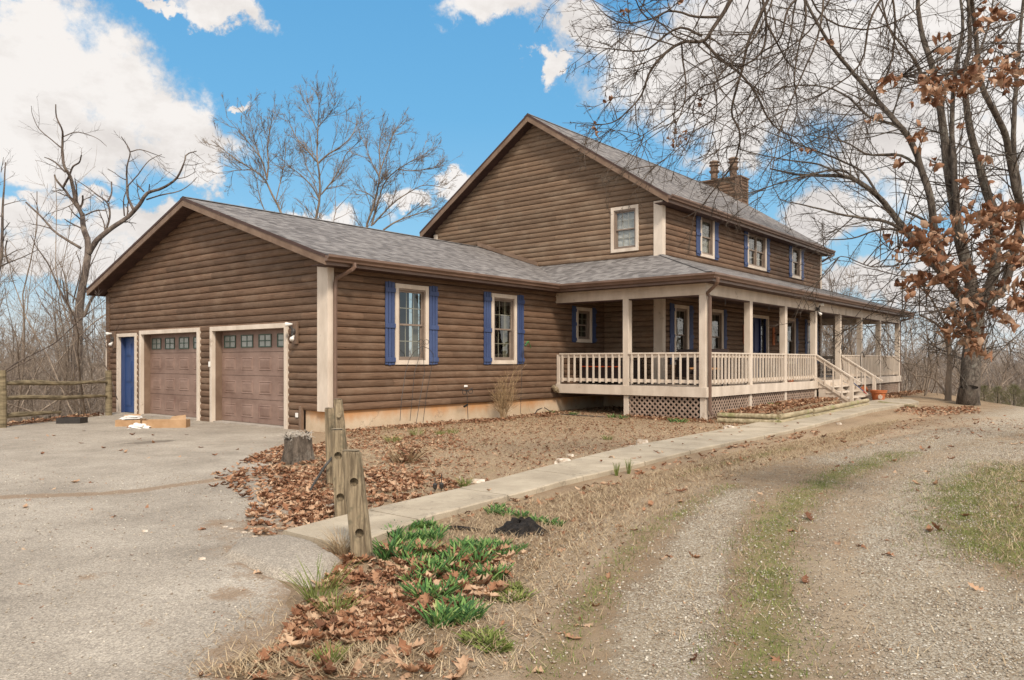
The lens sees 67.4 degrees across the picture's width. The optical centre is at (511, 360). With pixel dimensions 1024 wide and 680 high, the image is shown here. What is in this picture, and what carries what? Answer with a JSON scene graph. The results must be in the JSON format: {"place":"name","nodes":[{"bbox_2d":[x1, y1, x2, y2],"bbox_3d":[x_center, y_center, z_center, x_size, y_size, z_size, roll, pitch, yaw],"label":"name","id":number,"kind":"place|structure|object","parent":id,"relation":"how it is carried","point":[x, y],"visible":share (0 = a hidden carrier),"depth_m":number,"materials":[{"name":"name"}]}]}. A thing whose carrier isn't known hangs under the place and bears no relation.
{"place":"outdoors","nodes":[
{"label":"outdoors","id":0,"kind":"place"},
{"bbox_2d":[0,412,305,679],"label":"driveway","id":1,"kind":"structure","parent":0,"point":[69,639],"depth_m":5.62,"materials":[{"name":"concrete"}]},
{"bbox_2d":[56,417,87,423],"bbox_3d":[-9.957,1.364,17.361,0.540,0.160,0.320,0,0,0],"label":"black bin","id":2,"kind":"object","parent":1,"relation":"on","point":[70,420],"visible":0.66,"depth_m":17.20,"materials":[{"name":"metal"}]},
{"bbox_2d":[115,414,145,426],"bbox_3d":[-8.214,1.288,16.573,0.500,0.246,0.530,0,0,-9],"label":"cardboard box","id":3,"kind":"object","parent":1,"relation":"on","point":[120,423],"visible":0.61,"depth_m":16.31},
{"bbox_2d":[142,415,189,427],"bbox_3d":[-7.280,1.279,16.161,0.868,0.266,0.348,0,0,-9],"label":"cardboard box","id":4,"kind":"object","parent":1,"relation":"on","point":[180,421],"visible":0.84,"depth_m":16.02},
{"bbox_2d":[225,534,339,587],"bbox_3d":[-1.575,1.408,5.449,1.950,0.110,1.290,0,0,40],"label":"driveway patch","id":5,"kind":"object","parent":1,"relation":"on","point":[269,556],"visible":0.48,"depth_m":5.33,"materials":[{"name":"concrete"}]},
{"bbox_2d":[0,0,1023,362],"label":"sky","id":6,"kind":"structure","parent":0,"point":[154,74],"materials":[{"name":"blue"}]},
{"bbox_2d":[12,363,1017,679],"bbox_3d":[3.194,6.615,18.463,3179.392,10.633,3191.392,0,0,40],"label":"ground","id":7,"kind":"structure","parent":0,"point":[872,419],"depth_m":10.40,"materials":[{"name":"soil"}]},
{"bbox_2d":[0,245,26,411],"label":"bare tree","id":8,"kind":"object","parent":7,"relation":"on","point":[2,343],"visible":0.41,"depth_m":46.33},
{"bbox_2d":[0,148,45,270],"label":"dead tree","id":9,"kind":"object","parent":7,"relation":"on","point":[2,238],"visible":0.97,"depth_m":23.61,"materials":[{"name":"brown plant"}]},
{"bbox_2d":[9,415,50,420],"bbox_3d":[-11.669,1.390,18.592,0.864,0.130,0.160,0,0,-10],"label":"timber pile","id":10,"kind":"object","parent":7,"relation":"on","point":[30,417],"visible":0.5,"depth_m":18.52,"materials":[{"name":"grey wood"}]},
{"bbox_2d":[0,290,95,408],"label":"bare tree","id":11,"kind":"object","parent":7,"relation":"on","point":[30,341],"visible":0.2,"depth_m":51.61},
{"bbox_2d":[0,370,111,427],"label":"rail fence","id":12,"kind":"object","parent":7,"relation":"on","point":[4,398],"visible":0.94,"depth_m":17.28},
{"bbox_2d":[31,301,93,405],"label":"bare tree","id":13,"kind":"object","parent":7,"relation":"on","point":[57,344],"visible":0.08,"depth_m":69.43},
{"bbox_2d":[6,269,125,416],"bbox_3d":[-11.999,-0.503,20.588,4.256,4.035,1.377,0,0,8],"label":"fallen tree","id":14,"kind":"object","parent":7,"relation":"on","point":[35,352],"visible":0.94,"depth_m":20.48,"materials":[{"name":"wood"}]},
{"bbox_2d":[0,126,135,423],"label":"brush thicket","id":15,"kind":"object","parent":7,"relation":"on","point":[16,406],"visible":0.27,"depth_m":25.00,"materials":[{"name":"plant"}]},
{"bbox_2d":[40,305,105,412],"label":"bare tree","id":16,"kind":"object","parent":7,"relation":"on","point":[66,340],"visible":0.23,"depth_m":58.49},
{"bbox_2d":[54,313,105,402],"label":"bare tree","id":17,"kind":"object","parent":7,"relation":"on","point":[95,353],"visible":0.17,"depth_m":49.06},
{"bbox_2d":[17,96,212,394],"bbox_3d":[-13.810,-3.872,27.193,7.162,10.310,2.945,0,0,1],"label":"dead tree","id":18,"kind":"object","parent":7,"relation":"on","point":[94,244],"visible":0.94,"depth_m":26.89,"materials":[{"name":"brown plant"}]},
{"bbox_2d":[194,87,303,214],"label":"bare tree","id":19,"kind":"object","parent":7,"relation":"on","point":[261,162],"visible":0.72,"depth_m":43.89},
{"bbox_2d":[277,430,314,464],"bbox_3d":[-2.976,1.198,10.616,0.502,0.507,0.470,0,0,16],"label":"tree stump","id":20,"kind":"object","parent":7,"relation":"on","point":[298,447],"visible":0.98,"depth_m":10.47,"materials":[{"name":"grey wood"}]},
{"bbox_2d":[273,555,363,603],"bbox_3d":[-1.130,1.291,4.475,0.476,0.243,0.570,0,0,18],"label":"weed","id":21,"kind":"object","parent":7,"relation":"on","point":[311,592],"visible":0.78,"depth_m":4.49,"materials":[{"name":"green plant"}]},
{"bbox_2d":[262,68,378,218],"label":"bare tree","id":22,"kind":"object","parent":7,"relation":"on","point":[306,151],"visible":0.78,"depth_m":44.65,"materials":[{"name":"plant"}]},
{"bbox_2d":[309,457,331,489],"bbox_3d":[-2.129,1.200,9.038,0.301,0.414,1.493,0,0,-7],"label":"stick","id":23,"kind":"object","parent":7,"relation":"on","point":[320,473],"visible":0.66,"depth_m":8.36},
{"bbox_2d":[306,640,352,664],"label":"weed","id":24,"kind":"object","parent":7,"relation":"on","point":[331,655],"visible":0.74,"depth_m":3.59,"materials":[{"name":"green plant"}]},
{"bbox_2d":[325,407,335,486],"bbox_3d":[-2.046,1.050,8.710,0.159,1.039,0.110,0,0,-4],"label":"fence post","id":25,"kind":"object","parent":7,"relation":"on","point":[329,419],"visible":0.55,"depth_m":8.66,"materials":[{"name":"brown wood"}]},
{"bbox_2d":[304,585,367,613],"bbox_3d":[-0.988,1.335,4.223,0.342,0.158,0.354,0,0,40],"label":"weed","id":26,"kind":"object","parent":7,"relation":"on","point":[337,603],"visible":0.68,"depth_m":4.21,"materials":[{"name":"green plant"}]},
{"bbox_2d":[331,428,346,516],"bbox_3d":[-1.514,1.085,6.811,0.206,0.959,0.132,0,0,23],"label":"fence post","id":27,"kind":"object","parent":7,"relation":"on","point":[338,441],"visible":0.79,"depth_m":6.77,"materials":[{"name":"brown wood"}]},
{"bbox_2d":[334,398,346,445],"bbox_3d":[-1.837,0.991,8.310,0.228,1.159,0.114,0,0,18],"label":"fence post","id":28,"kind":"object","parent":7,"relation":"on","point":[339,414],"visible":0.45,"depth_m":8.30,"materials":[{"name":"brown wood"}]},
{"bbox_2d":[306,524,385,554],"bbox_3d":[-1.181,1.318,5.592,0.614,0.181,0.578,0,0,21],"label":"dry grass tuft","id":29,"kind":"object","parent":7,"relation":"on","point":[337,548],"visible":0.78,"depth_m":5.57,"materials":[{"name":"plant"}]},
{"bbox_2d":[342,449,373,561],"bbox_3d":[-1.085,1.096,5.431,0.252,0.924,0.139,0,0,21],"label":"fence post","id":30,"kind":"object","parent":7,"relation":"on","point":[360,537],"visible":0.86,"depth_m":5.39,"materials":[{"name":"brown wood"}]},
{"bbox_2d":[372,533,405,560],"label":"daffodil clump","id":31,"kind":"object","parent":7,"relation":"on","point":[376,552],"visible":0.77,"depth_m":5.42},
{"bbox_2d":[333,108,462,229],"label":"bare tree","id":32,"kind":"object","parent":7,"relation":"on","point":[375,183],"visible":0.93,"depth_m":42.65,"materials":[{"name":"plant"}]},
{"bbox_2d":[372,535,426,556],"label":"daffodil clump","id":33,"kind":"object","parent":7,"relation":"on","point":[409,546],"visible":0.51,"depth_m":5.48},
{"bbox_2d":[385,528,418,542],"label":"daffodil clump","id":34,"kind":"object","parent":7,"relation":"on","point":[405,536],"visible":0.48,"depth_m":5.89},
{"bbox_2d":[390,543,421,558],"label":"daffodil clump","id":35,"kind":"object","parent":7,"relation":"on","point":[404,554],"visible":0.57,"depth_m":5.37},
{"bbox_2d":[382,444,435,462],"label":"dried plant","id":36,"kind":"object","parent":7,"relation":"on","point":[406,456],"visible":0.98,"depth_m":10.58,"materials":[{"name":"plant"}]},
{"bbox_2d":[398,529,427,541],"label":"daffodil clump","id":37,"kind":"object","parent":7,"relation":"on","point":[422,537],"visible":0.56,"depth_m":5.92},
{"bbox_2d":[394,568,436,581],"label":"daffodil clump","id":38,"kind":"object","parent":7,"relation":"on","point":[411,575],"visible":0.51,"depth_m":4.82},
{"bbox_2d":[400,339,433,422],"bbox_3d":[-2.012,0.438,16.075,0.151,1.793,1.270,0,0,24],"label":"wire trellis","id":39,"kind":"object","parent":7,"relation":"on","point":[413,380],"visible":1,"depth_m":16.19,"materials":[{"name":"metal"}]},
{"bbox_2d":[397,575,446,598],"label":"daffodil clump","id":40,"kind":"object","parent":7,"relation":"on","point":[403,586],"visible":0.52,"depth_m":4.53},
{"bbox_2d":[402,552,441,565],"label":"daffodil clump","id":41,"kind":"object","parent":7,"relation":"on","point":[420,557],"visible":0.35,"depth_m":5.20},
{"bbox_2d":[399,555,448,580],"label":"daffodil clump","id":42,"kind":"object","parent":7,"relation":"on","point":[430,569],"visible":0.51,"depth_m":4.95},
{"bbox_2d":[411,537,446,557],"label":"daffodil clump","id":43,"kind":"object","parent":7,"relation":"on","point":[423,551],"visible":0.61,"depth_m":5.47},
{"bbox_2d":[408,598,459,628],"bbox_3d":[-0.395,1.361,4.091,0.284,0.111,0.285,0,0,-22],"label":"daffodil clump","id":44,"kind":"object","parent":7,"relation":"on","point":[436,612],"visible":0.93,"depth_m":4.10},
{"bbox_2d":[406,578,462,605],"bbox_3d":[-0.454,1.358,4.477,0.347,0.112,0.297,0,0,-4],"label":"daffodil clump","id":45,"kind":"object","parent":7,"relation":"on","point":[435,595],"visible":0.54,"depth_m":4.47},
{"bbox_2d":[417,526,451,542],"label":"daffodil clump","id":46,"kind":"object","parent":7,"relation":"on","point":[440,535],"visible":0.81,"depth_m":5.97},
{"bbox_2d":[415,552,462,572],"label":"daffodil clump","id":47,"kind":"object","parent":7,"relation":"on","point":[447,562],"visible":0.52,"depth_m":5.13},
{"bbox_2d":[419,576,462,597],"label":"daffodil clump","id":48,"kind":"object","parent":7,"relation":"on","point":[449,593],"visible":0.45,"depth_m":4.55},
{"bbox_2d":[421,599,470,626],"bbox_3d":[-0.362,1.369,4.145,0.243,0.095,0.253,0,0,8],"label":"daffodil clump","id":49,"kind":"object","parent":7,"relation":"on","point":[452,620],"visible":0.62,"depth_m":4.10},
{"bbox_2d":[427,542,476,560],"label":"daffodil clump","id":50,"kind":"object","parent":7,"relation":"on","point":[451,553],"visible":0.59,"depth_m":5.30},
{"bbox_2d":[442,570,474,589],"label":"daffodil clump","id":51,"kind":"object","parent":7,"relation":"on","point":[456,581],"visible":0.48,"depth_m":4.77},
{"bbox_2d":[437,598,485,624],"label":"daffodil clump","id":52,"kind":"object","parent":7,"relation":"on","point":[462,621],"visible":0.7,"depth_m":4.15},
{"bbox_2d":[440,557,482,573],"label":"daffodil clump","id":53,"kind":"object","parent":7,"relation":"on","point":[455,568],"visible":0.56,"depth_m":5.00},
{"bbox_2d":[447,535,481,548],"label":"daffodil clump","id":54,"kind":"object","parent":7,"relation":"on","point":[458,543],"visible":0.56,"depth_m":5.70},
{"bbox_2d":[450,595,493,622],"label":"daffodil clump","id":55,"kind":"object","parent":7,"relation":"on","point":[482,611],"visible":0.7,"depth_m":4.21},
{"bbox_2d":[458,539,490,557],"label":"daffodil clump","id":56,"kind":"object","parent":7,"relation":"on","point":[472,547],"visible":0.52,"depth_m":5.53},
{"bbox_2d":[458,547,497,564],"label":"daffodil clump","id":57,"kind":"object","parent":7,"relation":"on","point":[477,556],"visible":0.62,"depth_m":5.29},
{"bbox_2d":[467,560,504,581],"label":"daffodil clump","id":58,"kind":"object","parent":7,"relation":"on","point":[494,577],"visible":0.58,"depth_m":4.92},
{"bbox_2d":[474,561,514,580],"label":"daffodil clump","id":59,"kind":"object","parent":7,"relation":"on","point":[500,577],"visible":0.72,"depth_m":4.94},
{"bbox_2d":[86,113,915,432],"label":"log house","id":60,"kind":"structure","parent":7,"relation":"on","point":[246,315],"depth_m":19.60,"materials":[{"name":"wood"}]},
{"bbox_2d":[125,337,133,412],"bbox_3d":[-10.198,0.375,20.642,0.920,2.030,0.058,0,0,40],"label":"side door","id":61,"kind":"structure","parent":60,"relation":"in","point":[129,341],"depth_m":20.72,"materials":[{"name":"blue paint"}]},
{"bbox_2d":[150,333,195,416],"bbox_3d":[-8.382,0.348,19.222,2.870,2.056,0.058,0,0,40],"label":"garage door","id":62,"kind":"structure","parent":60,"relation":"in","point":[174,355],"depth_m":19.32,"materials":[{"name":"brown metal"}]},
{"bbox_2d":[222,329,283,425],"bbox_3d":[-5.641,0.348,16.942,2.860,2.056,0.058,0,0,40],"label":"garage door","id":63,"kind":"structure","parent":60,"relation":"in","point":[247,352],"depth_m":17.00,"materials":[{"name":"brown metal"}]},
{"bbox_2d":[395,283,428,364],"bbox_3d":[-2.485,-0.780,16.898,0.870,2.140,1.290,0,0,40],"label":"window","id":64,"kind":"structure","parent":60,"relation":"in","point":[402,292],"depth_m":16.93,"materials":[{"name":"beige plastic"}]},
{"bbox_2d":[491,293,516,363],"bbox_3d":[-0.512,-0.780,19.269,0.870,2.140,1.280,0,0,40],"label":"window","id":65,"kind":"structure","parent":60,"relation":"in","point":[512,299],"depth_m":19.29,"materials":[{"name":"beige plastic"}]},
{"bbox_2d":[576,307,591,342],"bbox_3d":[1.955,-1.010,21.750,0.250,0.990,0.780,0,0,40],"label":"window","id":66,"kind":"structure","parent":60,"relation":"in","point":[580,310],"depth_m":21.89,"materials":[{"name":"beige plastic"}]},
{"bbox_2d":[611,204,638,252],"bbox_3d":[3.503,-3.790,22.375,1.230,1.720,0.870,0,0,40],"label":"window","id":67,"kind":"structure","parent":60,"relation":"in","point":[629,230],"depth_m":22.17,"materials":[{"name":"beige plastic"}]},
{"bbox_2d":[674,304,688,364],"bbox_3d":[4.820,-0.745,22.223,0.250,1.720,0.890,0,0,40],"label":"window","id":68,"kind":"structure","parent":60,"relation":"in","point":[684,309],"depth_m":22.40,"materials":[{"name":"beige plastic"}]},
{"bbox_2d":[700,217,714,258],"bbox_3d":[5.921,-3.780,23.485,0.170,1.270,0.960,0,0,40],"label":"window","id":69,"kind":"structure","parent":60,"relation":"in","point":[710,251],"depth_m":23.68,"materials":[{"name":"beige plastic"}]},
{"bbox_2d":[712,309,723,348],"bbox_3d":[6.316,-0.745,24.022,0.250,1.720,0.930,0,0,40],"label":"window","id":70,"kind":"structure","parent":60,"relation":"in","point":[720,313],"depth_m":24.23,"materials":[{"name":"beige plastic"}]},
{"bbox_2d":[753,318,760,377],"bbox_3d":[8.350,-0.450,26.408,0.145,2.060,0.930,0,0,40],"label":"front door","id":71,"kind":"structure","parent":60,"relation":"in","point":[755,320],"depth_m":26.59,"materials":[{"name":"blue paint"}]},
{"bbox_2d":[748,232,766,271],"bbox_3d":[8.362,-3.780,26.482,0.250,1.270,1.650,0,0,40],"label":"window","id":72,"kind":"structure","parent":60,"relation":"in","point":[756,243],"depth_m":26.74,"materials":[{"name":"beige plastic"}]},
{"bbox_2d":[761,318,795,368],"bbox_3d":[10.158,-0.745,29.125,0.870,2.130,1.360,0,0,40],"label":"window","id":73,"kind":"structure","parent":60,"relation":"in","point":[792,331],"depth_m":29.17,"materials":[{"name":"beige plastic"}]},
{"bbox_2d":[792,247,800,279],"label":"window","id":74,"kind":"structure","parent":60,"relation":"in","point":[798,257],"depth_m":29.63,"materials":[{"name":"beige plastic"}]},
{"bbox_2d":[485,363,528,419],"bbox_3d":[-0.148,0.685,18.474,1.012,1.502,1.087,0,0,14],"label":"dry shrub","id":75,"kind":"object","parent":7,"relation":"on","point":[503,406],"visible":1,"depth_m":18.42,"materials":[{"name":"beige plant"}]},
{"bbox_2d":[0,400,1023,678],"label":"loose pebbles","id":76,"kind":"object","parent":7,"relation":"on","point":[514,554],"visible":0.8,"depth_m":5.12,"materials":[{"name":"gravel"}]},
{"bbox_2d":[0,311,1023,414],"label":"distant woods","id":77,"kind":"object","parent":7,"relation":"on","point":[992,370],"visible":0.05,"depth_m":89.38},
{"bbox_2d":[6,389,1023,679],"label":"fallen leaves","id":78,"kind":"object","parent":7,"relation":"on","point":[388,613],"visible":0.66,"depth_m":6.73,"materials":[{"name":"brown plant"}]},
{"bbox_2d":[490,517,549,537],"bbox_3d":[0.072,1.368,6.296,0.568,0.159,0.381,0,0,-1],"label":"soil mound","id":79,"kind":"object","parent":7,"relation":"on","point":[528,525],"visible":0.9,"depth_m":6.26,"materials":[{"name":"black soil"}]},
{"bbox_2d":[141,397,1023,679],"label":"dry straw","id":80,"kind":"object","parent":7,"relation":"on","point":[351,655],"visible":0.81,"depth_m":6.31,"materials":[{"name":"plant"}]},
{"bbox_2d":[283,398,918,553],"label":"walkway","id":81,"kind":"structure","parent":7,"relation":"on","point":[442,505],"depth_m":9.13,"materials":[{"name":"concrete"}]},
{"bbox_2d":[870,390,887,399],"bbox_3d":[11.846,1.129,24.790,0.525,0.360,0.525,0,0,40],"label":"terracotta pot","id":82,"kind":"object","parent":81,"relation":"on","point":[878,394],"visible":0.91,"depth_m":24.62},
{"bbox_2d":[323,417,1023,678],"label":"short grass","id":83,"kind":"structure","parent":7,"relation":"on","point":[944,498],"depth_m":6.17,"materials":[{"name":"plant"}]},
{"bbox_2d":[717,418,776,423],"bbox_3d":[5.208,1.348,17.011,1.321,0.119,0.118,0,0,36],"label":"landscape timber","id":84,"kind":"object","parent":7,"relation":"on","point":[738,421],"visible":0.81,"depth_m":17.03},
{"bbox_2d":[717,412,776,419],"bbox_3d":[5.245,1.231,17.131,1.336,0.125,0.124,0,0,36],"label":"landscape timber","id":85,"kind":"object","parent":84,"relation":"on","point":[750,416],"visible":1,"depth_m":17.07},
{"bbox_2d":[717,400,839,419],"bbox_3d":[8.169,1.320,21.316,1.000,0.261,9.250,0,0,40],"label":"flower bed","id":86,"kind":"object","parent":7,"relation":"on","point":[794,408],"visible":0.15,"depth_m":19.91,"materials":[{"name":"soil"}]},
{"bbox_2d":[720,396,846,413],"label":"bed leaves","id":87,"kind":"object","parent":86,"relation":"on","point":[767,408],"visible":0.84,"depth_m":19.67,"materials":[{"name":"brown plant"}]},
{"bbox_2d":[537,0,1023,388],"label":"oak tree","id":88,"kind":"object","parent":7,"relation":"on","point":[984,219],"visible":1,"depth_m":7.84,"materials":[{"name":"brown plant"}]},
{"bbox_2d":[777,414,812,422],"bbox_3d":[6.404,1.327,17.317,0.118,0.147,1.866,0,0,42],"label":"landscape timber","id":89,"kind":"object","parent":7,"relation":"on","point":[795,418],"visible":0.57,"depth_m":17.20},
{"bbox_2d":[777,409,812,419],"bbox_3d":[6.447,1.211,17.432,0.123,0.153,1.884,0,0,41],"label":"landscape timber","id":90,"kind":"object","parent":89,"relation":"on","point":[793,414],"visible":1,"depth_m":17.23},
{"bbox_2d":[822,326,855,374],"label":"bare tree","id":91,"kind":"object","parent":7,"relation":"on","point":[831,349],"visible":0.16,"depth_m":51.51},
{"bbox_2d":[812,403,869,415],"bbox_3d":[8.597,1.279,19.928,0.118,0.166,4.906,0,0,39],"label":"landscape timber","id":92,"kind":"object","parent":7,"relation":"on","point":[835,410],"visible":0.56,"depth_m":19.58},
{"bbox_2d":[813,398,869,413],"bbox_3d":[8.673,1.167,20.102,0.122,0.164,5.021,0,0,38],"label":"landscape timber","id":93,"kind":"object","parent":92,"relation":"on","point":[834,406],"visible":0.99,"depth_m":19.67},
{"bbox_2d":[822,252,867,361],"bbox_3d":[15.035,-1.743,36.163,3.562,6.930,3.121,0,0,17],"label":"bare tree","id":94,"kind":"object","parent":7,"relation":"on","point":[831,286],"visible":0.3,"depth_m":35.81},
{"bbox_2d":[822,266,872,374],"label":"bare tree","id":95,"kind":"object","parent":7,"relation":"on","point":[850,349],"visible":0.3,"depth_m":40.10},
{"bbox_2d":[822,273,890,373],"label":"bare tree","id":96,"kind":"object","parent":7,"relation":"on","point":[830,338],"visible":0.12,"depth_m":43.03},
{"bbox_2d":[692,0,1023,405],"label":"oak tree","id":97,"kind":"object","parent":7,"relation":"on","point":[969,392],"visible":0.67,"depth_m":24.87,"materials":[{"name":"brown plant"}]},
{"bbox_2d":[822,307,906,353],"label":"bare tree","id":98,"kind":"object","parent":7,"relation":"on","point":[854,339],"visible":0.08,"depth_m":56.18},
{"bbox_2d":[844,285,929,390],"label":"bare tree","id":99,"kind":"object","parent":7,"relation":"on","point":[883,337],"visible":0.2,"depth_m":47.53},
{"bbox_2d":[870,289,954,390],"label":"bare tree","id":100,"kind":"object","parent":7,"relation":"on","point":[904,327],"visible":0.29,"depth_m":58.42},
{"bbox_2d":[823,285,1023,406],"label":"brush thicket","id":101,"kind":"object","parent":7,"relation":"on","point":[923,381],"visible":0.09,"depth_m":31.02,"materials":[{"name":"plant"}]},
{"bbox_2d":[903,343,953,392],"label":"bare tree","id":102,"kind":"object","parent":7,"relation":"on","point":[921,371],"visible":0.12,"depth_m":51.29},
{"bbox_2d":[887,285,988,400],"bbox_3d":[14.304,-0.675,26.291,3.538,4.518,2.473,0,0,-23],"label":"tree","id":103,"kind":"object","parent":7,"relation":"on","point":[947,392],"visible":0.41,"depth_m":26.07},
{"bbox_2d":[980,384,1000,402],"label":"cedar shrub","id":104,"kind":"object","parent":7,"relation":"on","point":[985,392],"visible":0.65,"depth_m":27.91,"materials":[{"name":"green plant"}]},
{"bbox_2d":[980,385,1010,403],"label":"cedar shrub","id":105,"kind":"object","parent":7,"relation":"on","point":[999,392],"visible":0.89,"depth_m":26.00,"materials":[{"name":"green plant"}]},
{"bbox_2d":[991,352,1023,405],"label":"bare tree","id":106,"kind":"object","parent":7,"relation":"on","point":[1014,381],"visible":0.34,"depth_m":52.01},
{"bbox_2d":[995,382,1023,405],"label":"cedar shrub","id":107,"kind":"object","parent":7,"relation":"on","point":[1013,387],"visible":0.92,"depth_m":25.49,"materials":[{"name":"green plant"}]},
{"bbox_2d":[579,360,642,384],"bbox_3d":[2.756,0.310,21.299,1.360,0.660,1.160,0,0,40],"label":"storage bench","id":108,"kind":"object","parent":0,"point":[609,369],"visible":0.6,"depth_m":20.93,"materials":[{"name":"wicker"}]},
{"bbox_2d":[675,349,697,384],"bbox_3d":[4.848,0.165,20.495,0.800,0.950,0.750,0,0,-15],"label":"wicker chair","id":109,"kind":"object","parent":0,"point":[684,366],"visible":0.34,"depth_m":20.58,"materials":[{"name":"wicker"}]},
{"bbox_2d":[696,349,730,385],"bbox_3d":[5.163,0.165,19.666,0.800,0.950,0.750,0,0,30],"label":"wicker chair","id":110,"kind":"object","parent":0,"point":[697,361],"visible":0.3,"depth_m":19.56,"materials":[{"name":"wicker"}]},
{"bbox_2d":[452,403,1023,679],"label":"gravel road","id":111,"kind":"structure","parent":0,"point":[994,412],"depth_m":4.74,"materials":[{"name":"gravel"}]},
{"bbox_2d":[452,624,513,646],"bbox_3d":[-0.135,1.398,3.889,0.326,0.042,0.292,0,0,-36],"label":"plant","id":112,"kind":"object","parent":111,"relation":"on","point":[468,634],"visible":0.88,"depth_m":3.90,"materials":[{"name":"green plant"}]},
{"bbox_2d":[471,632,514,653],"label":"plant","id":113,"kind":"object","parent":111,"relation":"on","point":[506,647],"visible":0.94,"depth_m":3.75,"materials":[{"name":"green plant"}]},
{"bbox_2d":[486,584,540,603],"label":"plant","id":114,"kind":"object","parent":111,"relation":"on","point":[519,592],"visible":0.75,"depth_m":4.57,"materials":[{"name":"green plant"}]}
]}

